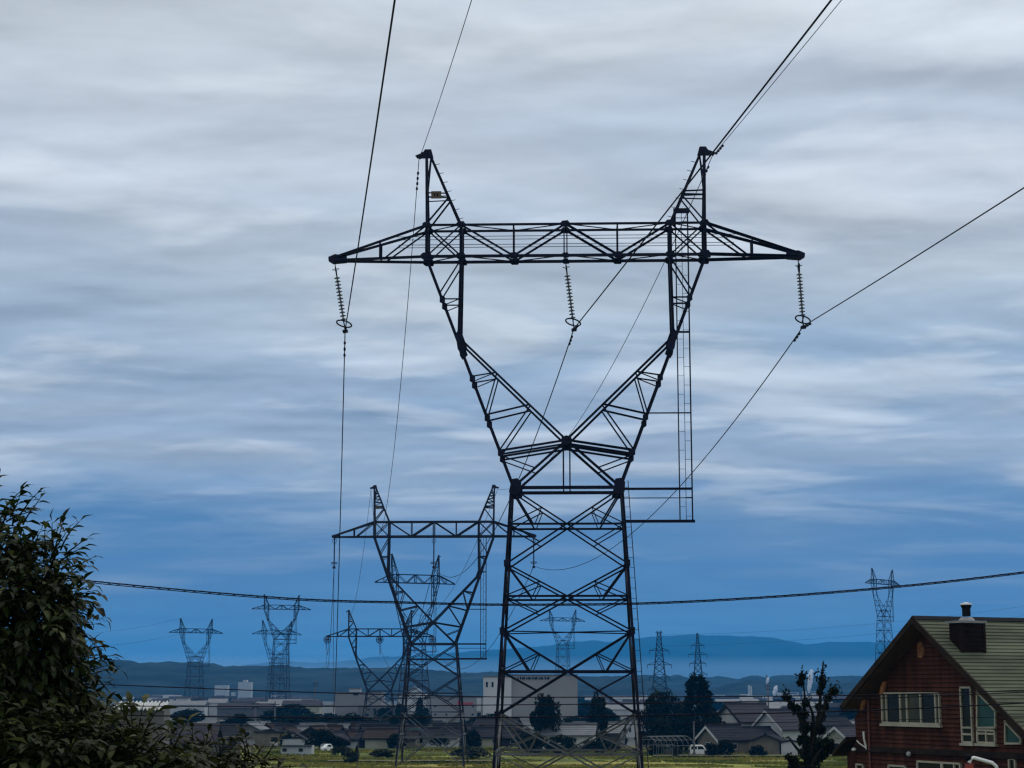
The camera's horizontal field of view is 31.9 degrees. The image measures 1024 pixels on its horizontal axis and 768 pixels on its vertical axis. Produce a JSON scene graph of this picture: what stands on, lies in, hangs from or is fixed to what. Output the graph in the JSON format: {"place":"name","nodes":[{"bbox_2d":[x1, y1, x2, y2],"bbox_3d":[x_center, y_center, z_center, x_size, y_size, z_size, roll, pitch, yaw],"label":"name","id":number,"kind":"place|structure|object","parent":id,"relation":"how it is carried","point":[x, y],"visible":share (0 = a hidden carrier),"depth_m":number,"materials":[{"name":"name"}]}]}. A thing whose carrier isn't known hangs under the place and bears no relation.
{"place":"outdoors","nodes":[
{"label":"outdoors","id":0,"kind":"place"},
{"bbox_2d":[169,723,222,763],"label":"long barn","id":1,"kind":"structure","parent":0,"point":[204,730],"depth_m":258.49,"materials":[{"name":"grey stone"}]},
{"bbox_2d":[69,659,682,700],"bbox_3d":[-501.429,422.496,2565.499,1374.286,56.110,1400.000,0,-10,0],"label":"wooded hills","id":2,"kind":"structure","parent":0,"point":[173,674],"depth_m":2249.38,"materials":[{"name":"plant"}]},
{"bbox_2d":[102,701,854,767],"bbox_3d":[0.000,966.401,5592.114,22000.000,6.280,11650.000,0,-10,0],"label":"ground","id":3,"kind":"structure","parent":0,"point":[630,743],"depth_m":280.06,"materials":[{"name":"green plant"}]},
{"bbox_2d":[0,469,156,766],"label":"leafy tree","id":4,"kind":"object","parent":3,"relation":"on","point":[50,656],"visible":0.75,"depth_m":10.53,"materials":[{"name":"green plant"}]},
{"bbox_2d":[0,679,229,767],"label":"leafy shrub","id":5,"kind":"object","parent":3,"relation":"on","point":[115,749],"visible":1,"depth_m":9.78,"materials":[{"name":"green plant"}]},
{"bbox_2d":[116,700,170,758],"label":"workshop","id":6,"kind":"structure","parent":3,"relation":"on","point":[158,720],"depth_m":147.60,"materials":[{"name":"grey concrete"}]},
{"bbox_2d":[169,701,207,715],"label":"town building","id":7,"kind":"structure","parent":3,"relation":"on","point":[189,703],"depth_m":770.71,"materials":[{"name":"white paint"}]},
{"bbox_2d":[169,618,222,700],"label":"lattice pylon","id":8,"kind":"object","parent":3,"relation":"on","point":[202,648],"visible":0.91,"depth_m":889.00,"materials":[{"name":"metal"}]},
{"bbox_2d":[208,699,229,714],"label":"town building","id":9,"kind":"structure","parent":3,"relation":"on","point":[213,710],"depth_m":796.97,"materials":[{"name":"white paint"}]},
{"bbox_2d":[220,724,240,760],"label":"barn annex","id":10,"kind":"object","parent":3,"relation":"on","point":[228,730],"visible":0.29,"depth_m":270.42,"materials":[{"name":"grey tile"}]},
{"bbox_2d":[159,721,307,767],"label":"leafy shrub","id":11,"kind":"object","parent":3,"relation":"on","point":[235,762],"visible":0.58,"depth_m":12.60,"materials":[{"name":"green plant"}]},
{"bbox_2d":[216,703,273,719],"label":"town building","id":12,"kind":"structure","parent":3,"relation":"on","point":[233,711],"depth_m":671.08,"materials":[{"name":"grey"}]},
{"bbox_2d":[238,680,252,698],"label":"hillside building","id":13,"kind":"structure","parent":3,"relation":"on","point":[245,685],"depth_m":1922.45,"materials":[{"name":"white paint"}]},
{"bbox_2d":[237,721,269,738],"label":"village house","id":14,"kind":"structure","parent":3,"relation":"on","point":[249,729],"depth_m":397.10,"materials":[{"name":"beige paint"}]},
{"bbox_2d":[253,728,281,747],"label":"flat house","id":15,"kind":"structure","parent":3,"relation":"on","point":[262,737],"depth_m":335.61,"materials":[{"name":"beige paint"}]},
{"bbox_2d":[256,710,293,721],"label":"town tree","id":16,"kind":"object","parent":3,"relation":"on","point":[270,713],"visible":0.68,"depth_m":550.37,"materials":[{"name":"green plant"}]},
{"bbox_2d":[252,620,300,700],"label":"lattice pylon","id":17,"kind":"object","parent":3,"relation":"on","point":[283,649],"visible":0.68,"depth_m":1106.00,"materials":[{"name":"metal"}]},
{"bbox_2d":[252,594,310,698],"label":"lattice pylon","id":18,"kind":"object","parent":3,"relation":"on","point":[287,634],"visible":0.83,"depth_m":851.83,"materials":[{"name":"metal"}]},
{"bbox_2d":[273,703,315,714],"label":"town tree","id":19,"kind":"object","parent":3,"relation":"on","point":[296,710],"visible":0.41,"depth_m":566.00,"materials":[{"name":"green plant"}]},
{"bbox_2d":[279,731,313,756],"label":"white hut","id":20,"kind":"object","parent":3,"relation":"on","point":[293,746],"visible":0.89,"depth_m":298.07,"materials":[{"name":"paint"}]},
{"bbox_2d":[278,716,324,722],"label":"town tree","id":21,"kind":"object","parent":3,"relation":"on","point":[297,720],"visible":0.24,"depth_m":418.33,"materials":[{"name":"green plant"}]},
{"bbox_2d":[282,700,322,716],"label":"town building","id":22,"kind":"structure","parent":3,"relation":"on","point":[317,710],"depth_m":656.89,"materials":[{"name":"grey stone"}]},
{"bbox_2d":[295,725,329,746],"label":"village house","id":23,"kind":"structure","parent":3,"relation":"on","point":[306,732],"depth_m":346.14,"materials":[{"name":"grey tile"}]},
{"bbox_2d":[305,728,336,748],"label":"round tree","id":24,"kind":"object","parent":3,"relation":"on","point":[322,736],"visible":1,"depth_m":322.81,"materials":[{"name":"green plant"}]},
{"bbox_2d":[335,730,364,747],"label":"village house","id":25,"kind":"structure","parent":3,"relation":"on","point":[356,738],"depth_m":332.88,"materials":[{"name":"white paint"}]},
{"bbox_2d":[343,750,359,762],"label":"field bush","id":26,"kind":"object","parent":3,"relation":"on","point":[352,756],"visible":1,"depth_m":262.05,"materials":[{"name":"green plant"}]},
{"bbox_2d":[335,692,385,715],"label":"factory","id":27,"kind":"structure","parent":3,"relation":"on","point":[349,699],"depth_m":689.34,"materials":[{"name":"grey concrete"}]},
{"bbox_2d":[327,610,432,719],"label":"lattice pylon","id":28,"kind":"object","parent":3,"relation":"on","point":[363,664],"visible":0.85,"depth_m":487.60,"materials":[{"name":"metal"}]},
{"bbox_2d":[357,705,404,716],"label":"factory annex","id":29,"kind":"object","parent":3,"relation":"on","point":[371,709],"visible":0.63,"depth_m":678.92,"materials":[{"name":"grey concrete"}]},
{"bbox_2d":[369,748,394,757],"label":"field bush","id":30,"kind":"object","parent":3,"relation":"on","point":[378,752],"visible":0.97,"depth_m":283.20,"materials":[{"name":"green plant"}]},
{"bbox_2d":[362,728,405,747],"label":"village house","id":31,"kind":"structure","parent":3,"relation":"on","point":[375,737],"depth_m":331.01,"materials":[{"name":"grey tile"}]},
{"bbox_2d":[386,733,406,747],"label":"garden shrub","id":32,"kind":"object","parent":3,"relation":"on","point":[392,739],"visible":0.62,"depth_m":329.05,"materials":[{"name":"green plant"}]},
{"bbox_2d":[381,713,433,724],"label":"town tree","id":33,"kind":"object","parent":3,"relation":"on","point":[423,721],"visible":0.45,"depth_m":437.54,"materials":[{"name":"green plant"}]},
{"bbox_2d":[397,687,426,713],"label":"peaked hall","id":34,"kind":"structure","parent":3,"relation":"on","point":[409,701],"depth_m":748.43,"materials":[{"name":"white paint"}]},
{"bbox_2d":[405,730,422,746],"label":"village house","id":35,"kind":"structure","parent":3,"relation":"on","point":[416,741],"depth_m":339.37,"materials":[{"name":"beige paint"}]},
{"bbox_2d":[375,554,454,716],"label":"lattice pylon","id":36,"kind":"object","parent":3,"relation":"on","point":[421,581],"visible":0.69,"depth_m":605.21,"materials":[{"name":"metal"}]},
{"bbox_2d":[332,485,536,766],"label":"lattice pylon","id":37,"kind":"object","parent":3,"relation":"on","point":[480,571],"visible":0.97,"depth_m":260.82,"materials":[{"name":"metal"}]},
{"bbox_2d":[420,727,460,746],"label":"village house","id":38,"kind":"structure","parent":3,"relation":"on","point":[444,731],"depth_m":344.74,"materials":[{"name":"white paint"}]},
{"bbox_2d":[426,696,482,718],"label":"building","id":39,"kind":"structure","parent":3,"relation":"on","point":[469,711],"depth_m":679.05,"materials":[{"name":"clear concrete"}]},
{"bbox_2d":[450,746,492,758],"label":"field bush","id":40,"kind":"object","parent":3,"relation":"on","point":[476,751],"visible":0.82,"depth_m":278.33,"materials":[{"name":"green plant"}]},
{"bbox_2d":[468,726,510,746],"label":"village house","id":41,"kind":"structure","parent":3,"relation":"on","point":[486,734],"depth_m":344.54,"materials":[{"name":"grey tile"}]},
{"bbox_2d":[483,676,511,716],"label":"warehouse","id":42,"kind":"structure","parent":3,"relation":"on","point":[490,683],"depth_m":630.66,"materials":[{"name":"white concrete"}]},
{"bbox_2d":[471,718,524,727],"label":"farm building","id":43,"kind":"structure","parent":3,"relation":"on","point":[480,721],"depth_m":393.60,"materials":[{"name":"grey tile"}]},
{"bbox_2d":[493,728,530,746],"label":"village house","id":44,"kind":"structure","parent":3,"relation":"on","point":[506,742],"depth_m":345.60,"materials":[{"name":"grey tile"}]},
{"bbox_2d":[515,733,547,752],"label":"shrub","id":45,"kind":"object","parent":3,"relation":"on","point":[538,742],"visible":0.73,"depth_m":305.24,"materials":[{"name":"green plant"}]},
{"bbox_2d":[511,674,577,721],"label":"warehouse wing","id":46,"kind":"structure","parent":3,"relation":"on","point":[566,685],"depth_m":631.77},
{"bbox_2d":[529,692,561,732],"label":"round tree","id":47,"kind":"object","parent":3,"relation":"on","point":[545,710],"visible":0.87,"depth_m":323.32,"materials":[{"name":"green plant"}]},
{"bbox_2d":[544,734,577,752],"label":"shrub","id":48,"kind":"object","parent":3,"relation":"on","point":[567,742],"visible":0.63,"depth_m":301.04,"materials":[{"name":"green plant"}]},
{"bbox_2d":[540,610,584,673],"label":"lattice pylon","id":49,"kind":"object","parent":3,"relation":"on","point":[573,628],"visible":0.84,"depth_m":1079.87,"materials":[{"name":"metal"}]},
{"bbox_2d":[328,146,804,767],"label":"lattice pylon","id":50,"kind":"object","parent":3,"relation":"on","point":[566,444],"visible":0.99,"depth_m":111.79,"materials":[{"name":"metal"}]},
{"bbox_2d":[332,264,351,332],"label":"insulator string","id":51,"kind":"object","parent":50,"relation":"hanging from","point":[337,281],"visible":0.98,"depth_m":112.96,"materials":[{"name":"ceramic"}]},
{"bbox_2d":[333,333,345,712],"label":"power line","id":52,"kind":"object","parent":51,"relation":"hanging from","point":[344,349],"visible":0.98,"depth_m":131.00,"materials":[{"name":"metal"}]},
{"bbox_2d":[344,0,395,330],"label":"power line","id":53,"kind":"object","parent":51,"relation":"hanging from","point":[386,56],"visible":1,"depth_m":69.30,"materials":[{"name":"metal"}]},
{"bbox_2d":[371,161,418,533],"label":"earth wire","id":54,"kind":"object","parent":50,"relation":"attached to","point":[405,333],"visible":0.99,"depth_m":133.36,"materials":[{"name":"metal"}]},
{"bbox_2d":[562,261,580,331],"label":"insulator string","id":55,"kind":"object","parent":50,"relation":"hanging from","point":[571,310],"visible":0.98,"depth_m":112.44,"materials":[{"name":"ceramic"}]},
{"bbox_2d":[434,332,572,576],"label":"power line","id":56,"kind":"object","parent":55,"relation":"hanging from","point":[570,340],"visible":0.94,"depth_m":130.70,"materials":[{"name":"metal"}]},
{"bbox_2d":[574,0,831,328],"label":"power line","id":57,"kind":"object","parent":55,"relation":"hanging from","point":[767,82],"visible":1,"depth_m":72.96,"materials":[{"name":"metal"}]},
{"bbox_2d":[499,157,711,489],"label":"earth wire","id":58,"kind":"object","parent":50,"relation":"attached to","point":[708,166],"visible":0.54,"depth_m":141.28,"materials":[{"name":"metal"}]},
{"bbox_2d":[712,0,841,156],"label":"earth wire","id":59,"kind":"object","parent":50,"relation":"attached to","point":[719,149],"visible":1,"depth_m":99.63,"materials":[{"name":"metal"}]},
{"bbox_2d":[795,260,810,328],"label":"insulator string","id":60,"kind":"object","parent":50,"relation":"hanging from","point":[801,298],"visible":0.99,"depth_m":111.95,"materials":[{"name":"ceramic"}]},
{"bbox_2d":[534,329,801,569],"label":"power line","id":61,"kind":"object","parent":60,"relation":"hanging from","point":[796,336],"visible":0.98,"depth_m":134.11,"materials":[{"name":"metal"}]},
{"bbox_2d":[804,187,1023,326],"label":"power line","id":62,"kind":"object","parent":60,"relation":"hanging from","point":[808,324],"visible":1,"depth_m":90.74,"materials":[{"name":"metal"}]},
{"bbox_2d":[540,722,597,748],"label":"farm building","id":63,"kind":"structure","parent":3,"relation":"on","point":[580,732],"depth_m":322.36,"materials":[{"name":"white paint"}]},
{"bbox_2d":[585,691,608,739],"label":"round tree","id":64,"kind":"object","parent":3,"relation":"on","point":[599,709],"visible":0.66,"depth_m":329.67,"materials":[{"name":"green plant"}]},
{"bbox_2d":[575,739,621,752],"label":"shrub","id":65,"kind":"object","parent":3,"relation":"on","point":[596,745],"visible":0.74,"depth_m":298.07,"materials":[{"name":"green plant"}]},
{"bbox_2d":[572,721,627,746],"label":"farm building","id":66,"kind":"structure","parent":3,"relation":"on","point":[613,734],"depth_m":337.06,"materials":[{"name":"grey"}]},
{"bbox_2d":[605,705,645,718],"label":"town building","id":67,"kind":"structure","parent":3,"relation":"on","point":[618,710],"depth_m":685.89,"materials":[{"name":"white paint"}]},
{"bbox_2d":[625,716,651,737],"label":"farm building","id":68,"kind":"structure","parent":3,"relation":"on","point":[631,733],"depth_m":411.90,"materials":[{"name":"white paint"}]},
{"bbox_2d":[648,740,665,755],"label":"shrub","id":69,"kind":"object","parent":3,"relation":"on","point":[661,751],"visible":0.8,"depth_m":293.45,"materials":[{"name":"green plant"}]},
{"bbox_2d":[641,717,676,745],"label":"tree","id":70,"kind":"object","parent":3,"relation":"on","point":[659,726],"visible":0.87,"depth_m":303.47,"materials":[{"name":"green plant"}]},
{"bbox_2d":[647,630,671,698],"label":"double circuit pylon","id":71,"kind":"object","parent":3,"relation":"on","point":[663,666],"visible":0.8,"depth_m":987.70,"materials":[{"name":"metal"}]},
{"bbox_2d":[640,688,683,745],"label":"pine tree","id":72,"kind":"object","parent":3,"relation":"on","point":[658,709],"visible":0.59,"depth_m":323.68,"materials":[{"name":"green plant"}]},
{"bbox_2d":[642,735,693,757],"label":"greenhouse frame","id":73,"kind":"object","parent":3,"relation":"on","point":[677,736],"visible":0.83,"depth_m":288.30,"materials":[{"name":"grey metal"}]},
{"bbox_2d":[665,711,699,751],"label":"pine tree","id":74,"kind":"object","parent":3,"relation":"on","point":[686,729],"visible":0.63,"depth_m":308.99,"materials":[{"name":"green plant"}]},
{"bbox_2d":[664,672,725,752],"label":"conifer tree","id":75,"kind":"object","parent":3,"relation":"on","point":[700,686],"visible":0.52,"depth_m":316.07,"materials":[{"name":"green plant"}]},
{"bbox_2d":[688,633,710,706],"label":"double circuit pylon","id":76,"kind":"object","parent":3,"relation":"on","point":[696,650],"visible":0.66,"depth_m":1067.71,"materials":[{"name":"metal"}]},
{"bbox_2d":[695,715,717,744],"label":"dark tree","id":77,"kind":"object","parent":3,"relation":"on","point":[710,719],"visible":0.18,"depth_m":305.66,"materials":[{"name":"green plant"}]},
{"bbox_2d":[704,742,719,756],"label":"shrub","id":78,"kind":"object","parent":3,"relation":"on","point":[713,748],"visible":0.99,"depth_m":289.85,"materials":[{"name":"green plant"}]},
{"bbox_2d":[695,723,751,753],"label":"storehouse","id":79,"kind":"structure","parent":3,"relation":"on","point":[737,736],"depth_m":300.57,"materials":[{"name":"beige paint"}]},
{"bbox_2d":[717,739,734,756],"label":"shrub","id":80,"kind":"object","parent":3,"relation":"on","point":[724,745],"visible":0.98,"depth_m":291.40,"materials":[{"name":"green plant"}]},
{"bbox_2d":[719,702,768,725],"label":"farmhouse","id":81,"kind":"object","parent":3,"relation":"on","point":[743,707],"visible":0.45,"depth_m":324.46,"materials":[{"name":"white paint"}]},
{"bbox_2d":[748,745,767,756],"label":"shrub","id":82,"kind":"object","parent":3,"relation":"on","point":[759,750],"visible":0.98,"depth_m":289.69,"materials":[{"name":"green plant"}]},
{"bbox_2d":[742,726,780,750],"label":"house annex","id":83,"kind":"object","parent":3,"relation":"on","point":[753,732],"visible":0.29,"depth_m":313.11,"materials":[{"name":"beige paint"}]},
{"bbox_2d":[749,732,784,754],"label":"garden shed","id":84,"kind":"structure","parent":3,"relation":"on","point":[769,742],"depth_m":296.08,"materials":[{"name":"beige paint"}]},
{"bbox_2d":[751,708,818,747],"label":"house","id":85,"kind":"structure","parent":3,"relation":"on","point":[789,726],"depth_m":315.42,"materials":[{"name":"white paint"}]},
{"bbox_2d":[780,738,799,754],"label":"white shed","id":86,"kind":"structure","parent":3,"relation":"on","point":[787,746],"depth_m":294.17,"materials":[{"name":"paint"}]},
{"bbox_2d":[778,661,842,767],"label":"pruned tree","id":87,"kind":"object","parent":3,"relation":"on","point":[809,756],"visible":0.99,"depth_m":80.36,"materials":[{"name":"green plant"}]},
{"bbox_2d":[815,716,851,736],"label":"farm building","id":88,"kind":"structure","parent":3,"relation":"on","point":[840,720],"depth_m":413.15,"materials":[{"name":"beige paint"}]},
{"bbox_2d":[822,724,855,754],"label":"cream house","id":89,"kind":"structure","parent":3,"relation":"on","point":[841,732],"depth_m":294.54,"materials":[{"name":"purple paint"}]},
{"bbox_2d":[865,568,898,660],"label":"lattice pylon","id":90,"kind":"object","parent":3,"relation":"on","point":[890,601],"visible":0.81,"depth_m":892.63,"materials":[{"name":"metal"}]},
{"bbox_2d":[965,754,997,767],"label":"pipe post","id":91,"kind":"object","parent":3,"relation":"on","point":[968,758],"visible":1,"depth_m":67.51,"materials":[{"name":"white metal"}]},
{"bbox_2d":[0,0,1023,666],"label":"sky","id":92,"kind":"structure","parent":0,"point":[180,180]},
{"bbox_2d":[43,571,1023,605],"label":"overhead cable","id":93,"kind":"object","parent":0,"point":[563,604],"visible":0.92,"depth_m":35.79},
{"bbox_2d":[84,683,1023,697],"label":"street cable","id":94,"kind":"object","parent":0,"point":[562,697],"visible":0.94,"depth_m":32.51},
{"bbox_2d":[242,634,890,678],"bbox_3d":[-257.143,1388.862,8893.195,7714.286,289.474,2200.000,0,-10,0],"label":"mountains","id":95,"kind":"structure","parent":0,"point":[729,656],"depth_m":8515.80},
{"bbox_2d":[113,692,1023,706],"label":"street cable","id":96,"kind":"object","parent":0,"point":[585,704],"visible":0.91,"depth_m":33.47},
{"bbox_2d":[118,716,1023,725],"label":"street cable","id":97,"kind":"object","parent":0,"point":[635,724],"visible":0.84,"depth_m":34.39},
{"bbox_2d":[127,702,1023,718],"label":"street cable","id":98,"kind":"object","parent":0,"point":[577,716],"visible":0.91,"depth_m":31.46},
{"bbox_2d":[597,675,862,689],"bbox_3d":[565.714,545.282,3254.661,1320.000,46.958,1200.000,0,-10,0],"label":"hills","id":99,"kind":"structure","parent":0,"point":[675,682],"depth_m":3121.53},
{"bbox_2d":[672,680,857,699],"bbox_3d":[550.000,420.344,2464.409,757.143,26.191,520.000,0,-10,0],"label":"hills","id":100,"kind":"structure","parent":0,"point":[758,688],"depth_m":2380.88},
{"bbox_2d":[832,602,1023,767],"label":"brown house","id":101,"kind":"structure","parent":0,"point":[929,654],"depth_m":73.88,"materials":[{"name":"paint"}]},
{"bbox_2d":[880,692,942,727],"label":"window","id":102,"kind":"structure","parent":101,"relation":"in","point":[888,717],"depth_m":75.21,"materials":[{"name":"clear glass"}]},
{"bbox_2d":[916,760,961,767],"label":"window","id":103,"kind":"structure","parent":101,"relation":"in","point":[919,764],"depth_m":73.48,"materials":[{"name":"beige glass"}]},
{"bbox_2d":[959,687,974,745],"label":"window","id":104,"kind":"structure","parent":101,"relation":"in","point":[967,725],"depth_m":72.01,"materials":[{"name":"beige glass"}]},
{"bbox_2d":[974,729,997,746],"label":"window","id":105,"kind":"structure","parent":101,"relation":"in","point":[984,737],"depth_m":70.79,"materials":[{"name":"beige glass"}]},
{"bbox_2d":[975,692,997,728],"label":"window","id":106,"kind":"structure","parent":101,"relation":"in","point":[981,711],"depth_m":71.03,"materials":[{"name":"teal glass"}]},
{"bbox_2d":[1003,720,1022,744],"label":"window","id":107,"kind":"structure","parent":101,"relation":"in","point":[1011,736],"depth_m":69.59,"materials":[{"name":"teal glass"}]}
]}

